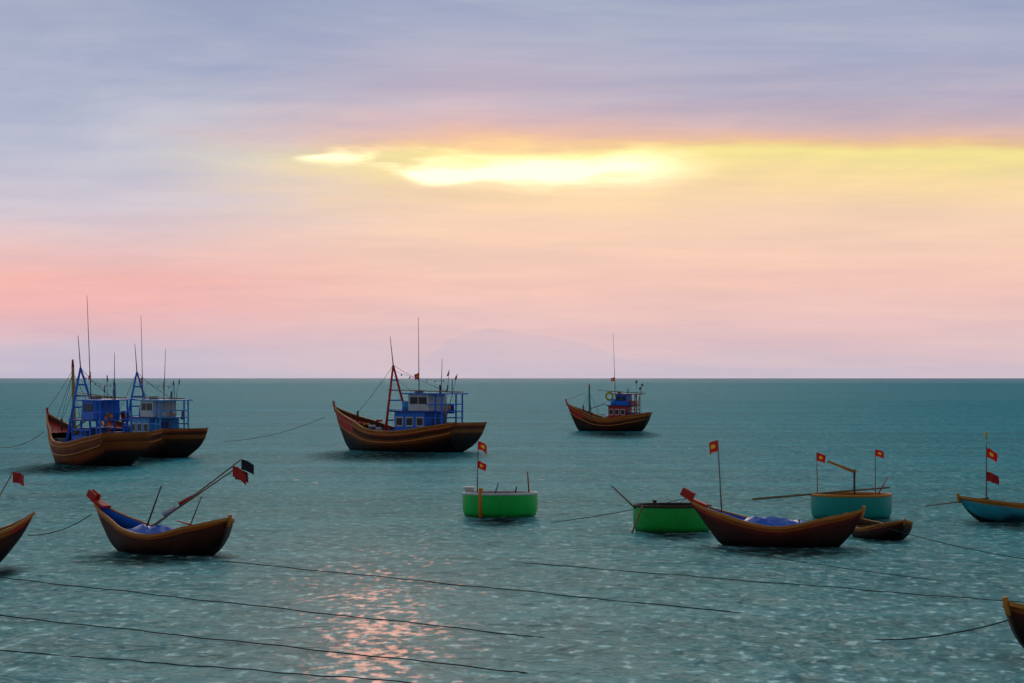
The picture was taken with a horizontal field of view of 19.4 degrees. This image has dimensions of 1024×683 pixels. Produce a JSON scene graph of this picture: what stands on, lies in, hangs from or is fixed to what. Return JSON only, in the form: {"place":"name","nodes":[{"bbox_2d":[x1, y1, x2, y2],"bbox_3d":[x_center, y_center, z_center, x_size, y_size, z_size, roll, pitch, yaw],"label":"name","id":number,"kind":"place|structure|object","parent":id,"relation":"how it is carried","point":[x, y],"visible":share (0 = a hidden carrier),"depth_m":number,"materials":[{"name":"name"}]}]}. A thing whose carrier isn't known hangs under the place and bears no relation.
{"place":"outdoors","nodes":[
{"label":"outdoors","id":0,"kind":"place"},
{"bbox_2d":[0,378,1023,682],"bbox_3d":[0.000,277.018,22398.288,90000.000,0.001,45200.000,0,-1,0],"label":"sea water","id":1,"kind":"structure","parent":0,"point":[302,498],"depth_m":80.12,"materials":[{"name":"teal liquid"}]},
{"bbox_2d":[0,472,34,562],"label":"boat","id":2,"kind":"object","parent":1,"relation":"on","point":[11,535],"visible":1,"depth_m":71.13,"materials":[{"name":"brown wood"}]},
{"bbox_2d":[46,303,151,465],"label":"fishing boat","id":3,"kind":"object","parent":1,"relation":"on","point":[71,443],"visible":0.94,"depth_m":154.50,"materials":[{"name":"brown wood"}]},
{"bbox_2d":[101,327,207,457],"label":"fishing boat","id":4,"kind":"object","parent":1,"relation":"on","point":[159,419],"visible":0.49,"depth_m":169.93,"materials":[{"name":"brown wood"}]},
{"bbox_2d":[86,459,253,555],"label":"boat","id":5,"kind":"object","parent":1,"relation":"on","point":[125,533],"visible":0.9,"depth_m":76.57,"materials":[{"name":"brown wood"}]},
{"bbox_2d":[332,319,486,451],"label":"fishing boat","id":6,"kind":"object","parent":1,"relation":"on","point":[421,424],"visible":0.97,"depth_m":182.96,"materials":[{"name":"brown wood"}]},
{"bbox_2d":[462,441,537,517],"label":"basket boat","id":7,"kind":"object","parent":1,"relation":"on","point":[496,503],"visible":0.82,"depth_m":96.79,"materials":[{"name":"paint"}]},
{"bbox_2d":[0,431,1023,575],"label":"hull reflections","id":8,"kind":"object","parent":1,"relation":"on","point":[139,558],"visible":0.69,"depth_m":90.12,"materials":[{"name":"teal liquid"}]},
{"bbox_2d":[0,417,1023,682],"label":"mooring ropes","id":9,"kind":"object","parent":1,"relation":"on","point":[458,627],"visible":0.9,"depth_m":58.24,"materials":[{"name":"black fabric"}]},
{"bbox_2d":[565,340,651,430],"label":"fishing boat","id":10,"kind":"object","parent":1,"relation":"on","point":[621,416],"visible":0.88,"depth_m":253.75,"materials":[{"name":"brown wood"}]},
{"bbox_2d":[611,486,711,532],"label":"basket boat","id":11,"kind":"object","parent":1,"relation":"on","point":[668,517],"visible":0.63,"depth_m":87.18,"materials":[{"name":"paint"}]},
{"bbox_2d":[680,440,865,547],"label":"boat","id":12,"kind":"object","parent":1,"relation":"on","point":[726,528],"visible":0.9,"depth_m":79.77,"materials":[{"name":"red wood"}]},
{"bbox_2d":[752,449,891,519],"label":"basket boat","id":13,"kind":"object","parent":1,"relation":"on","point":[878,505],"visible":0.83,"depth_m":95.46,"materials":[{"name":"paint"}]},
{"bbox_2d":[846,512,912,540],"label":"dark boat","id":14,"kind":"object","parent":1,"relation":"on","point":[864,529],"visible":0.73,"depth_m":83.09,"materials":[{"name":"brown wood"}]},
{"bbox_2d":[925,432,1023,521],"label":"boat","id":15,"kind":"object","parent":1,"relation":"on","point":[986,509],"visible":0.95,"depth_m":93.58,"materials":[{"name":"paint"}]},
{"bbox_2d":[1002,596,1023,647],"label":"boat","id":16,"kind":"object","parent":1,"relation":"on","point":[1014,612],"visible":1,"depth_m":47.58,"materials":[{"name":"brown wood"}]},
{"bbox_2d":[0,0,1023,377],"label":"sky","id":17,"kind":"structure","parent":0,"point":[257,188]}
]}

